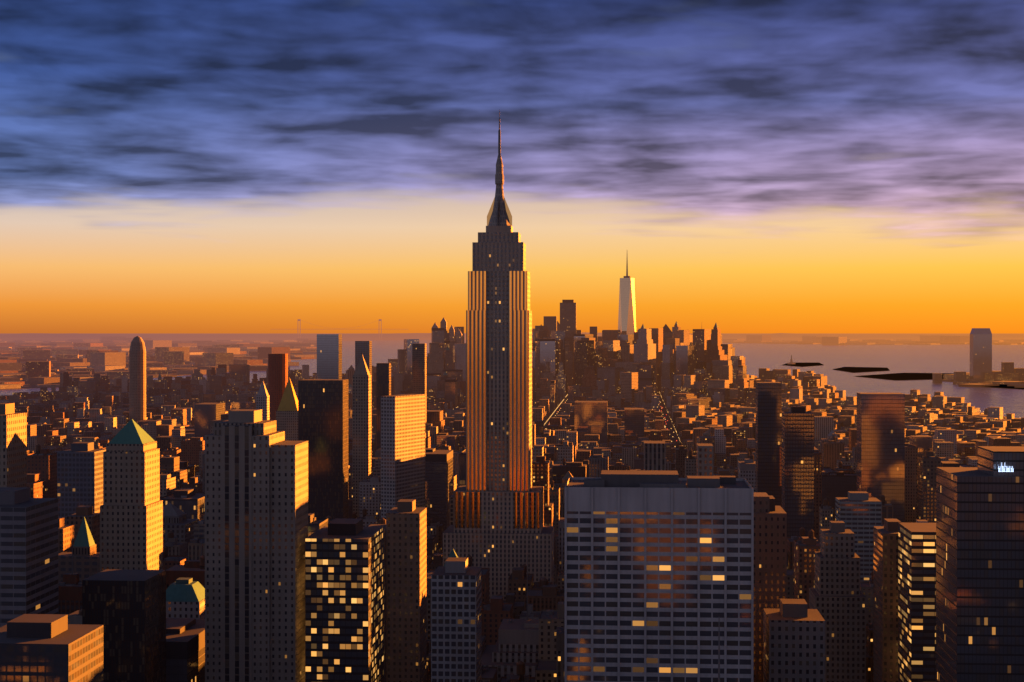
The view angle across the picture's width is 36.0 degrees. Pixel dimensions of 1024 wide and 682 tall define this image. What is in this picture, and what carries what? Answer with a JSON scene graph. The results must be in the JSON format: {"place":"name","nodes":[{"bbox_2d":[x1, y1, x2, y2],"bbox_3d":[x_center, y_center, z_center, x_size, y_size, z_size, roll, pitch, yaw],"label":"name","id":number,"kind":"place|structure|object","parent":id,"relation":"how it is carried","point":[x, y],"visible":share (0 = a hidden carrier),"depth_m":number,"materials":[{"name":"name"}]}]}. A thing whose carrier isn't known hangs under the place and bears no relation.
{"place":"outdoors","nodes":[
{"label":"outdoors","id":0,"kind":"place"},
{"bbox_2d":[0,387,58,395],"bbox_3d":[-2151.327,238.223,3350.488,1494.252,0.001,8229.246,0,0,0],"label":"river","id":1,"kind":"structure","parent":0,"point":[7,392],"depth_m":6855.90,"materials":[{"name":"grey liquid"}]},
{"bbox_2d":[298,319,381,338],"bbox_3d":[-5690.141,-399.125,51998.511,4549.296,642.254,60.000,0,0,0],"label":"suspension bridge","id":2,"kind":"structure","parent":0,"point":[340,328],"depth_m":51990.12,"materials":[{"name":"silver metal"}]},
{"bbox_2d":[0,333,1023,446],"bbox_3d":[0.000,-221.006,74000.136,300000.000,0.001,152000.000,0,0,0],"label":"ground","id":3,"kind":"structure","parent":0,"point":[668,425],"depth_m":52919.96,"materials":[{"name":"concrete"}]},
{"bbox_2d":[0,110,1023,681],"bbox_3d":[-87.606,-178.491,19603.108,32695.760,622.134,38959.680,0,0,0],"label":"city","id":4,"kind":"object","parent":3,"relation":"on","point":[278,522],"visible":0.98,"depth_m":982.86},
{"bbox_2d":[455,197,538,527],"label":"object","id":5,"kind":"object","parent":4,"relation":"on","point":[484,397],"visible":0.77,"depth_m":1279.62,"materials":[{"name":"grey metal"}]},
{"bbox_2d":[999,466,1012,471],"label":"sign letters","id":6,"kind":"object","parent":4,"relation":"on","point":[1006,469],"visible":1,"depth_m":659.06,"materials":[{"name":"white"}]},
{"bbox_2d":[153,340,1023,417],"bbox_3d":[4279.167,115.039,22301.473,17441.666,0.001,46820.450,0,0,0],"label":"bay water","id":7,"kind":"structure","parent":3,"relation":"on","point":[947,358],"depth_m":12904.05,"materials":[{"name":"grey"}]},
{"bbox_2d":[544,397,687,456],"bbox_3d":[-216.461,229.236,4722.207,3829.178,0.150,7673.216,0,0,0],"label":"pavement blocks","id":8,"kind":"structure","parent":3,"relation":"on","point":[557,410],"depth_m":4830.55,"materials":[{"name":"grey concrete"}]},
{"bbox_2d":[0,332,1023,337],"bbox_3d":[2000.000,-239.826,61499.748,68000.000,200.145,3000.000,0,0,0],"label":"hills","id":9,"kind":"structure","parent":0,"point":[392,335],"depth_m":61410.29,"materials":[{"name":"brown"}]},
{"bbox_2d":[0,0,1023,332],"label":"sky","id":10,"kind":"structure","parent":0,"point":[167,166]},
{"bbox_2d":[456,392,983,441],"bbox_3d":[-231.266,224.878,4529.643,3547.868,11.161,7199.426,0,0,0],"label":"street lamps","id":11,"kind":"object","parent":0,"point":[660,402],"visible":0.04,"depth_m":4892.48,"materials":[{"name":"orange"}]},
{"bbox_2d":[783,363,822,366],"bbox_3d":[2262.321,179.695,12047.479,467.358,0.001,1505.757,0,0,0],"label":"island","id":12,"kind":"structure","parent":0,"point":[805,364],"depth_m":12045.93,"materials":[{"name":"black"}]},
{"bbox_2d":[833,367,889,372],"bbox_3d":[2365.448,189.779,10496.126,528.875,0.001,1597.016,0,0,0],"label":"island","id":13,"kind":"structure","parent":0,"point":[859,369],"depth_m":10491.20,"materials":[{"name":"black"}]},
{"bbox_2d":[858,373,953,379],"bbox_3d":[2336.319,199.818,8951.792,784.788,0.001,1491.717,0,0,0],"label":"island","id":14,"kind":"structure","parent":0,"point":[908,376],"depth_m":8885.62,"materials":[{"name":"black"}]},
{"bbox_2d":[986,384,1023,388],"bbox_3d":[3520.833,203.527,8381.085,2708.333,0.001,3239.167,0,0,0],"label":"pier","id":15,"kind":"structure","parent":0,"point":[1002,386],"depth_m":7291.49,"materials":[{"name":"black"}]}
]}

